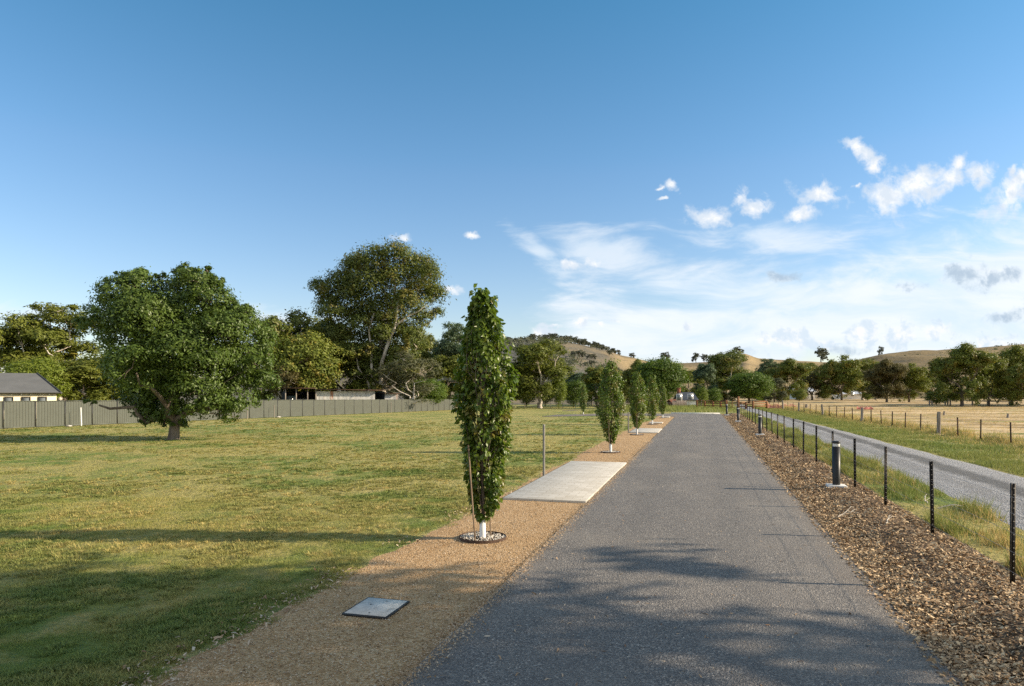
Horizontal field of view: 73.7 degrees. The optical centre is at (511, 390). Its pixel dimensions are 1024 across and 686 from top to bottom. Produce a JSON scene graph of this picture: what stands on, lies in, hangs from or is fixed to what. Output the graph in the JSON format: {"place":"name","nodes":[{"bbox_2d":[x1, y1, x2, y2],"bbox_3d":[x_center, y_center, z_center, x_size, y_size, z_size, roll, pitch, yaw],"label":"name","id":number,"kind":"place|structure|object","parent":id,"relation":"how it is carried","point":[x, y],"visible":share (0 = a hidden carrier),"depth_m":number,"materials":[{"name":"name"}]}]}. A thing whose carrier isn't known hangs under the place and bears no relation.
{"place":"outdoors","nodes":[
{"label":"outdoors","id":0,"kind":"place"},
{"bbox_2d":[136,416,673,685],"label":"gravel verge","id":1,"kind":"structure","parent":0,"point":[290,622],"depth_m":7.72,"materials":[{"name":"beige gravel"}]},
{"bbox_2d":[102,452,583,685],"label":"edge litter","id":2,"kind":"object","parent":1,"relation":"on","point":[183,660],"visible":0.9,"depth_m":7.03,"materials":[{"name":"brown plant"}]},
{"bbox_2d":[342,597,409,619],"bbox_3d":[-1.544,2.487,7.794,0.540,0.054,0.618,0,0,15],"label":"pit cover","id":3,"kind":"object","parent":1,"relation":"on","point":[376,608],"visible":0.98,"depth_m":7.73,"materials":[{"name":"grey paint"}]},
{"bbox_2d":[467,445,475,540],"bbox_3d":[-0.650,1.790,11.151,0.156,1.822,0.022,0,0,0],"label":"stake","id":4,"kind":"object","parent":1,"relation":"on","point":[471,493],"visible":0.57,"depth_m":11.14,"materials":[{"name":"brown wood"}]},
{"bbox_2d":[449,283,520,543],"bbox_3d":[-0.444,0.358,11.540,1.174,4.305,1.228,0,0,-23],"label":"columnar tree","id":5,"kind":"object","parent":1,"relation":"on","point":[484,324],"visible":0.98,"depth_m":11.39,"materials":[{"name":"green plant"}]},
{"bbox_2d":[170,434,924,685],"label":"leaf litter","id":6,"kind":"object","parent":1,"relation":"on","point":[561,609],"visible":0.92,"depth_m":7.07,"materials":[{"name":"brown plant"}]},
{"bbox_2d":[503,461,625,502],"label":"concrete slab","id":7,"kind":"structure","parent":1,"relation":"on","point":[577,482],"depth_m":17.98,"materials":[{"name":"grey concrete"}]},
{"bbox_2d":[594,358,626,452],"bbox_3d":[3.970,0.591,27.490,1.307,3.838,1.350,0,0,9],"label":"columnar tree","id":8,"kind":"object","parent":1,"relation":"on","point":[607,375],"visible":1,"depth_m":27.38,"materials":[{"name":"green plant"}]},
{"bbox_2d":[627,370,648,434],"bbox_3d":[7.128,0.669,38.626,1.209,3.679,1.273,0,0,37],"label":"columnar tree","id":9,"kind":"object","parent":1,"relation":"on","point":[638,392],"visible":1,"depth_m":38.47,"materials":[{"name":"green plant"}]},
{"bbox_2d":[629,428,661,432],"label":"concrete slab","id":10,"kind":"structure","parent":1,"relation":"on","point":[649,430],"depth_m":42.08,"materials":[{"name":"beige concrete"}]},
{"bbox_2d":[643,375,660,424],"bbox_3d":[10.300,0.654,50.508,1.304,3.709,1.263,0,0,-31],"label":"columnar tree","id":11,"kind":"object","parent":1,"relation":"on","point":[652,383],"visible":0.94,"depth_m":50.34,"materials":[{"name":"green plant"}]},
{"bbox_2d":[657,384,666,417],"bbox_3d":[13.846,0.919,62.918,1.043,3.174,1.098,0,0,34],"label":"columnar tree","id":12,"kind":"object","parent":1,"relation":"on","point":[663,396],"visible":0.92,"depth_m":62.79,"materials":[{"name":"green plant"}]},
{"bbox_2d":[0,401,1023,685],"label":"lawn","id":13,"kind":"structure","parent":0,"point":[530,413],"depth_m":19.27,"materials":[{"name":"green plant"}]},
{"bbox_2d":[0,373,61,400],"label":"cream house","id":14,"kind":"structure","parent":13,"relation":"on","point":[26,387],"depth_m":61.67,"materials":[{"name":"grey paint"}]},
{"bbox_2d":[0,310,63,372],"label":"gum tree","id":15,"kind":"object","parent":13,"relation":"on","point":[8,352],"visible":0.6,"depth_m":99.00,"materials":[{"name":"green plant"}]},
{"bbox_2d":[0,355,75,400],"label":"leafy tree","id":16,"kind":"object","parent":13,"relation":"on","point":[48,370],"visible":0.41,"depth_m":82.91,"materials":[{"name":"green plant"}]},
{"bbox_2d":[4,302,104,400],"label":"gum tree","id":17,"kind":"object","parent":13,"relation":"on","point":[43,334],"visible":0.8,"depth_m":102.38,"materials":[{"name":"green plant"}]},
{"bbox_2d":[55,349,87,400],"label":"leafy tree","id":18,"kind":"object","parent":13,"relation":"on","point":[68,355],"visible":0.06,"depth_m":106.67,"materials":[{"name":"green plant"}]},
{"bbox_2d":[54,359,113,400],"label":"leafy tree","id":19,"kind":"object","parent":13,"relation":"on","point":[80,371],"visible":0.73,"depth_m":86.38,"materials":[{"name":"green plant"}]},
{"bbox_2d":[61,351,201,400],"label":"leafy tree","id":20,"kind":"object","parent":13,"relation":"on","point":[93,386],"visible":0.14,"depth_m":90.89,"materials":[{"name":"green plant"}]},
{"bbox_2d":[71,261,283,439],"bbox_3d":[-17.036,-1.989,35.171,9.908,9.385,8.553,0,0,0],"label":"oak tree","id":21,"kind":"object","parent":13,"relation":"on","point":[155,322],"visible":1,"depth_m":34.03,"materials":[{"name":"green plant"}]},
{"bbox_2d":[0,399,454,428],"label":"sheet metal fence","id":22,"kind":"object","parent":13,"relation":"on","point":[19,414],"visible":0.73,"depth_m":54.89,"materials":[{"name":"beige metal"}]},
{"bbox_2d":[252,367,271,399],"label":"leafy tree","id":23,"kind":"object","parent":13,"relation":"on","point":[263,394],"visible":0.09,"depth_m":106.19,"materials":[{"name":"green plant"}]},
{"bbox_2d":[268,363,301,399],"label":"sparse tree","id":24,"kind":"object","parent":13,"relation":"on","point":[293,375],"visible":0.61,"depth_m":99.72,"materials":[{"name":"green plant"}]},
{"bbox_2d":[254,306,321,397],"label":"gum tree","id":25,"kind":"object","parent":13,"relation":"on","point":[295,325],"visible":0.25,"depth_m":109.50,"materials":[{"name":"green plant"}]},
{"bbox_2d":[263,327,348,397],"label":"leafy tree","id":26,"kind":"object","parent":13,"relation":"on","point":[301,351],"visible":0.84,"depth_m":102.92,"materials":[{"name":"green plant"}]},
{"bbox_2d":[303,315,345,378],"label":"gum tree","id":27,"kind":"object","parent":13,"relation":"on","point":[315,320],"visible":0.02,"depth_m":118.92,"materials":[{"name":"green plant"}]},
{"bbox_2d":[0,418,649,685],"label":"lawn clumps","id":28,"kind":"object","parent":13,"relation":"on","point":[173,625],"visible":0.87,"depth_m":10.38,"materials":[{"name":"green plant"}]},
{"bbox_2d":[281,388,399,399],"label":"tin shed","id":29,"kind":"structure","parent":13,"relation":"on","point":[343,395],"depth_m":99.19,"materials":[{"name":"metal"}]},
{"bbox_2d":[310,340,371,390],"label":"leafy tree","id":30,"kind":"object","parent":13,"relation":"on","point":[361,384],"visible":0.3,"depth_m":108.70,"materials":[{"name":"green plant"}]},
{"bbox_2d":[304,234,456,397],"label":"gum tree","id":31,"kind":"object","parent":13,"relation":"on","point":[354,280],"visible":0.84,"depth_m":109.65,"materials":[{"name":"green plant"}]},
{"bbox_2d":[369,348,443,403],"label":"sparse tree","id":32,"kind":"object","parent":13,"relation":"on","point":[407,363],"visible":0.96,"depth_m":103.75,"materials":[{"name":"green plant"}]},
{"bbox_2d":[398,378,448,403],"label":"leafy tree","id":33,"kind":"object","parent":13,"relation":"on","point":[437,393],"visible":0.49,"depth_m":110.42,"materials":[{"name":"green plant"}]},
{"bbox_2d":[415,333,441,380],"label":"gum tree","id":34,"kind":"object","parent":13,"relation":"on","point":[427,354],"visible":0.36,"depth_m":133.86,"materials":[{"name":"green plant"}]},
{"bbox_2d":[423,354,463,405],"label":"leafy tree","id":35,"kind":"object","parent":13,"relation":"on","point":[449,364],"visible":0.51,"depth_m":121.79,"materials":[{"name":"green plant"}]},
{"bbox_2d":[432,321,468,407],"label":"gum tree","id":36,"kind":"object","parent":13,"relation":"on","point":[448,347],"visible":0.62,"depth_m":128.03,"materials":[{"name":"green plant"}]},
{"bbox_2d":[440,380,461,406],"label":"leafy tree","id":37,"kind":"object","parent":13,"relation":"on","point":[451,385],"visible":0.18,"depth_m":130.06,"materials":[{"name":"green plant"}]},
{"bbox_2d":[470,371,520,406],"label":"leafy tree","id":38,"kind":"object","parent":13,"relation":"on","point":[517,397],"visible":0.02,"depth_m":136.28,"materials":[{"name":"green plant"}]},
{"bbox_2d":[520,392,536,405],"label":"shrub","id":39,"kind":"object","parent":13,"relation":"on","point":[528,399],"visible":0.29,"depth_m":148.94,"materials":[{"name":"green plant"}]},
{"bbox_2d":[506,337,578,407],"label":"gum tree","id":40,"kind":"object","parent":13,"relation":"on","point":[531,366],"visible":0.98,"depth_m":132.90,"materials":[{"name":"green plant"}]},
{"bbox_2d":[543,424,544,475],"bbox_3d":[0.921,1.834,19.744,0.077,1.733,0.077,0,0,0],"label":"marker post","id":41,"kind":"object","parent":13,"relation":"on","point":[543,449],"visible":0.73,"depth_m":19.71,"materials":[{"name":"metal"}]},
{"bbox_2d":[542,381,554,405],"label":"shrub","id":42,"kind":"object","parent":13,"relation":"on","point":[546,401],"visible":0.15,"depth_m":151.49,"materials":[{"name":"green plant"}]},
{"bbox_2d":[550,371,567,407],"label":"shrub","id":43,"kind":"object","parent":13,"relation":"on","point":[561,390],"visible":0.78,"depth_m":133.25,"materials":[{"name":"green plant"}]},
{"bbox_2d":[559,377,588,406],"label":"shrub","id":44,"kind":"object","parent":13,"relation":"on","point":[573,397],"visible":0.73,"depth_m":140.60,"materials":[{"name":"green plant"}]},
{"bbox_2d":[564,372,585,403],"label":"leafy tree","id":45,"kind":"object","parent":13,"relation":"on","point":[572,376],"visible":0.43,"depth_m":168.34,"materials":[{"name":"green plant"}]},
{"bbox_2d":[586,383,599,404],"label":"leafy tree","id":46,"kind":"object","parent":13,"relation":"on","point":[589,385],"visible":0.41,"depth_m":159.10,"materials":[{"name":"green plant"}]},
{"bbox_2d":[580,367,608,405],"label":"leafy tree","id":47,"kind":"object","parent":13,"relation":"on","point":[592,375],"visible":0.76,"depth_m":148.65,"materials":[{"name":"green plant"}]},
{"bbox_2d":[512,399,701,408],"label":"wire fence","id":48,"kind":"object","parent":13,"relation":"on","point":[676,402],"visible":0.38,"depth_m":121.57,"materials":[{"name":"brown wood"}]},
{"bbox_2d":[590,369,627,402],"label":"leafy tree","id":49,"kind":"object","parent":13,"relation":"on","point":[598,384],"visible":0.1,"depth_m":154.20,"materials":[{"name":"green plant"}]},
{"bbox_2d":[621,358,649,400],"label":"gum tree","id":50,"kind":"object","parent":13,"relation":"on","point":[627,374],"visible":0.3,"depth_m":149.29,"materials":[{"name":"green plant"}]},
{"bbox_2d":[629,354,693,400],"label":"leafy tree","id":51,"kind":"object","parent":13,"relation":"on","point":[666,372],"visible":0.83,"depth_m":125.50,"materials":[{"name":"green plant"}]},
{"bbox_2d":[666,394,685,404],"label":"brick outhouse","id":52,"kind":"structure","parent":13,"relation":"on","point":[678,397],"depth_m":111.94,"materials":[{"name":"brown brick"}]},
{"bbox_2d":[672,400,686,406],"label":"paling fence","id":53,"kind":"object","parent":13,"relation":"on","point":[681,401],"visible":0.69,"depth_m":107.99,"materials":[{"name":"grey wood"}]},
{"bbox_2d":[673,388,698,405],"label":"cottage","id":54,"kind":"structure","parent":13,"relation":"on","point":[691,398],"depth_m":114.26,"materials":[{"name":"white plastic"}]},
{"bbox_2d":[680,370,704,393],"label":"leafy tree","id":55,"kind":"object","parent":13,"relation":"on","point":[700,381],"visible":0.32,"depth_m":158.67,"materials":[{"name":"green plant"}]},
{"bbox_2d":[671,412,719,413],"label":"kerb","id":56,"kind":"structure","parent":13,"relation":"on","point":[695,413],"depth_m":73.71,"materials":[{"name":"concrete"}]},
{"bbox_2d":[695,386,709,402],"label":"shrub","id":57,"kind":"object","parent":13,"relation":"on","point":[701,393],"visible":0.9,"depth_m":117.49,"materials":[{"name":"green plant"}]},
{"bbox_2d":[691,363,718,401],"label":"leafy tree","id":58,"kind":"object","parent":13,"relation":"on","point":[705,371],"visible":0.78,"depth_m":139.12,"materials":[{"name":"green plant"}]},
{"bbox_2d":[696,400,726,406],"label":"timber rail fence","id":59,"kind":"object","parent":13,"relation":"on","point":[720,403],"visible":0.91,"depth_m":100.88,"materials":[{"name":"brown wood"}]},
{"bbox_2d":[707,387,722,404],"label":"shrub","id":60,"kind":"object","parent":13,"relation":"on","point":[715,395],"visible":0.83,"depth_m":120.36,"materials":[{"name":"green plant"}]},
{"bbox_2d":[710,378,736,402],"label":"leafy tree","id":61,"kind":"object","parent":13,"relation":"on","point":[719,384],"visible":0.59,"depth_m":140.71,"materials":[{"name":"green plant"}]},
{"bbox_2d":[719,370,775,402],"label":"leafy tree","id":62,"kind":"object","parent":13,"relation":"on","point":[754,385],"visible":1,"depth_m":135.79,"materials":[{"name":"green plant"}]},
{"bbox_2d":[737,396,767,408],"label":"timber rail fence","id":63,"kind":"object","parent":13,"relation":"on","point":[753,403],"visible":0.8,"depth_m":94.35,"materials":[{"name":"brown wood"}]},
{"bbox_2d":[723,413,1023,685],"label":"mulch bed","id":64,"kind":"object","parent":13,"relation":"on","point":[972,599],"visible":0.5,"depth_m":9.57,"materials":[{"name":"brown wood"}]},
{"bbox_2d":[755,415,764,434],"bbox_3d":[13.474,1.887,37.097,0.437,1.206,0.391,0,0,15],"label":"bollard light","id":65,"kind":"object","parent":64,"relation":"on","point":[759,424],"visible":0.91,"depth_m":37.02,"materials":[{"name":"grey paint"}]},
{"bbox_2d":[825,441,846,487],"bbox_3d":[8.063,1.869,16.973,0.435,1.254,0.389,0,0,15],"label":"bollard light","id":66,"kind":"object","parent":64,"relation":"on","point":[836,464],"visible":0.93,"depth_m":16.89,"materials":[{"name":"grey paint"}]},
{"bbox_2d":[736,402,1023,582],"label":"wire fence","id":67,"kind":"object","parent":64,"relation":"on","point":[1012,531],"visible":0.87,"depth_m":11.51,"materials":[{"name":"black metal"}]},
{"bbox_2d":[742,412,1023,575],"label":"verge grass","id":68,"kind":"structure","parent":13,"relation":"on","point":[911,495],"depth_m":17.18,"materials":[{"name":"green plant"}]},
{"bbox_2d":[748,404,1023,475],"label":"bank grass","id":69,"kind":"structure","parent":13,"relation":"on","point":[979,457],"depth_m":33.65,"materials":[{"name":"green plant"}]},
{"bbox_2d":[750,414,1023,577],"bbox_3d":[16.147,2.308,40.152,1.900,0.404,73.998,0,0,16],"label":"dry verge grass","id":70,"kind":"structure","parent":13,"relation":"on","point":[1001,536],"depth_m":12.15,"materials":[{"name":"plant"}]},
{"bbox_2d":[765,399,1020,444],"bbox_3d":[30.184,2.009,64.061,0.323,1.630,90.343,0,0,13],"label":"paddock fence","id":71,"kind":"object","parent":13,"relation":"on","point":[939,429],"visible":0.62,"depth_m":42.45,"materials":[{"name":"brown wood"}]},
{"bbox_2d":[768,404,795,407],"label":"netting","id":72,"kind":"object","parent":71,"relation":"attached to","point":[771,406],"visible":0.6,"depth_m":94.96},
{"bbox_2d":[0,0,1023,376],"label":"sky","id":73,"kind":"structure","parent":0,"point":[775,179],"materials":[{"name":"blue"}]},
{"bbox_2d":[68,340,1023,410],"bbox_3d":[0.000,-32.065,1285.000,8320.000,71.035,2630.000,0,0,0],"label":"hills","id":74,"kind":"structure","parent":0,"point":[752,363],"depth_m":546.49,"materials":[{"name":"plant"}]},
{"bbox_2d":[435,335,1021,379],"bbox_3d":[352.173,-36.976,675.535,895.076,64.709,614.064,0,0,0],"label":"hill scrub","id":75,"kind":"object","parent":74,"relation":"on","point":[567,361],"visible":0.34,"depth_m":538.13,"materials":[{"name":"green plant"}]},
{"bbox_2d":[801,362,821,373],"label":"gum tree","id":76,"kind":"object","parent":74,"relation":"on","point":[811,364],"visible":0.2,"depth_m":229.13,"materials":[{"name":"green plant"}]},
{"bbox_2d":[814,346,829,361],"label":"hill tree","id":77,"kind":"object","parent":74,"relation":"on","point":[821,352],"visible":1,"depth_m":839.72,"materials":[{"name":"green plant"}]},
{"bbox_2d":[542,413,650,416],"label":"turning road","id":78,"kind":"structure","parent":0,"point":[625,414],"depth_m":72.68,"materials":[{"name":"grey asphalt"}]},
{"bbox_2d":[578,385,587,414],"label":"columnar tree","id":79,"kind":"object","parent":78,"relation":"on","point":[583,396],"visible":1,"depth_m":74.94,"materials":[{"name":"green plant"}]},
{"bbox_2d":[580,401,740,413],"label":"rank grass","id":80,"kind":"structure","parent":0,"point":[679,408],"depth_m":88.92,"materials":[{"name":"green plant"}]},
{"bbox_2d":[399,413,963,685],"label":"road","id":81,"kind":"structure","parent":0,"point":[823,594],"depth_m":7.99,"materials":[{"name":"grey asphalt"}]},
{"bbox_2d":[832,391,861,398],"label":"pale shed","id":82,"kind":"structure","parent":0,"point":[854,395],"depth_m":205.00,"materials":[{"name":"metal"}]},
{"bbox_2d":[731,399,1023,445],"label":"hay field","id":83,"kind":"structure","parent":0,"point":[866,402],"depth_m":84.77,"materials":[{"name":"beige plant"}]},
{"bbox_2d":[701,349,750,400],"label":"gum tree","id":84,"kind":"object","parent":83,"relation":"on","point":[726,364],"visible":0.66,"depth_m":167.73,"materials":[{"name":"green plant"}]},
{"bbox_2d":[755,358,779,375],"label":"gum tree","id":85,"kind":"object","parent":83,"relation":"on","point":[769,363],"visible":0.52,"depth_m":189.25,"materials":[{"name":"green plant"}]},
{"bbox_2d":[764,377,787,401],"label":"leafy tree","id":86,"kind":"object","parent":83,"relation":"on","point":[779,382],"visible":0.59,"depth_m":148.77,"materials":[{"name":"green plant"}]},
{"bbox_2d":[764,358,813,399],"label":"gum tree","id":87,"kind":"object","parent":83,"relation":"on","point":[791,368],"visible":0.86,"depth_m":172.35,"materials":[{"name":"green plant"}]},
{"bbox_2d":[791,389,806,401],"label":"shrub","id":88,"kind":"object","parent":83,"relation":"on","point":[800,394],"visible":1,"depth_m":159.27,"materials":[{"name":"green plant"}]},
{"bbox_2d":[789,386,818,398],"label":"farmhouse","id":89,"kind":"object","parent":83,"relation":"on","point":[811,390],"visible":0.2,"depth_m":208.00,"materials":[{"name":"white plastic"}]},
{"bbox_2d":[792,369,829,399],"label":"gum tree","id":90,"kind":"object","parent":83,"relation":"on","point":[811,383],"visible":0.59,"depth_m":183.62,"materials":[{"name":"green plant"}]},
{"bbox_2d":[813,354,865,399],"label":"gum tree","id":91,"kind":"object","parent":83,"relation":"on","point":[845,372],"visible":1,"depth_m":178.81,"materials":[{"name":"green plant"}]},
{"bbox_2d":[841,358,880,399],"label":"gum tree","id":92,"kind":"object","parent":83,"relation":"on","point":[867,363],"visible":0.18,"depth_m":183.67,"materials":[{"name":"green plant"}]},
{"bbox_2d":[861,393,873,399],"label":"shrub","id":93,"kind":"object","parent":83,"relation":"on","point":[867,397],"visible":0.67,"depth_m":179.40,"materials":[{"name":"green plant"}]},
{"bbox_2d":[862,357,909,401],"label":"gum tree","id":94,"kind":"object","parent":83,"relation":"on","point":[882,370],"visible":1,"depth_m":144.50,"materials":[{"name":"green plant"}]},
{"bbox_2d":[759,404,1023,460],"bbox_3d":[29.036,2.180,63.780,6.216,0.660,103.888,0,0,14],"label":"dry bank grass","id":95,"kind":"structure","parent":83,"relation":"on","point":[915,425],"depth_m":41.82,"materials":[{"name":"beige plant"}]},
{"bbox_2d":[885,363,931,401],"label":"gum tree","id":96,"kind":"object","parent":83,"relation":"on","point":[914,381],"visible":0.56,"depth_m":144.85,"materials":[{"name":"green plant"}]},
{"bbox_2d":[922,372,938,389],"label":"gum tree","id":97,"kind":"object","parent":83,"relation":"on","point":[933,379],"visible":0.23,"depth_m":187.81,"materials":[{"name":"green plant"}]},
{"bbox_2d":[919,392,949,404],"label":"tree","id":98,"kind":"object","parent":83,"relation":"on","point":[930,396],"visible":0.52,"depth_m":119.59,"materials":[{"name":"green plant"}]},
{"bbox_2d":[923,342,1003,405],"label":"gum tree","id":99,"kind":"object","parent":83,"relation":"on","point":[956,362],"visible":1,"depth_m":108.68,"materials":[{"name":"green plant"}]},
{"bbox_2d":[953,376,981,399],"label":"leafy tree","id":100,"kind":"object","parent":83,"relation":"on","point":[966,381],"visible":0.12,"depth_m":174.50,"materials":[{"name":"green plant"}]},
{"bbox_2d":[929,400,1010,405],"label":"post and rail","id":101,"kind":"object","parent":83,"relation":"on","point":[949,402],"visible":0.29,"depth_m":113.90,"materials":[{"name":"brown wood"}]},
{"bbox_2d":[971,352,1008,405],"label":"gum tree","id":102,"kind":"object","parent":83,"relation":"on","point":[996,376],"visible":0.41,"depth_m":110.90,"materials":[{"name":"green plant"}]},
{"bbox_2d":[985,344,1023,400],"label":"gum tree","id":103,"kind":"object","parent":83,"relation":"on","point":[1014,355],"visible":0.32,"depth_m":119.69,"materials":[{"name":"green plant"}]},
{"bbox_2d":[998,363,1023,405],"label":"gum tree","id":104,"kind":"object","parent":83,"relation":"on","point":[1013,377],"visible":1,"depth_m":108.10,"materials":[{"name":"green plant"}]},
{"bbox_2d":[736,405,1023,529],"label":"gravel track","id":105,"kind":"structure","parent":0,"point":[990,479],"depth_m":20.90,"materials":[{"name":"grey gravel"}]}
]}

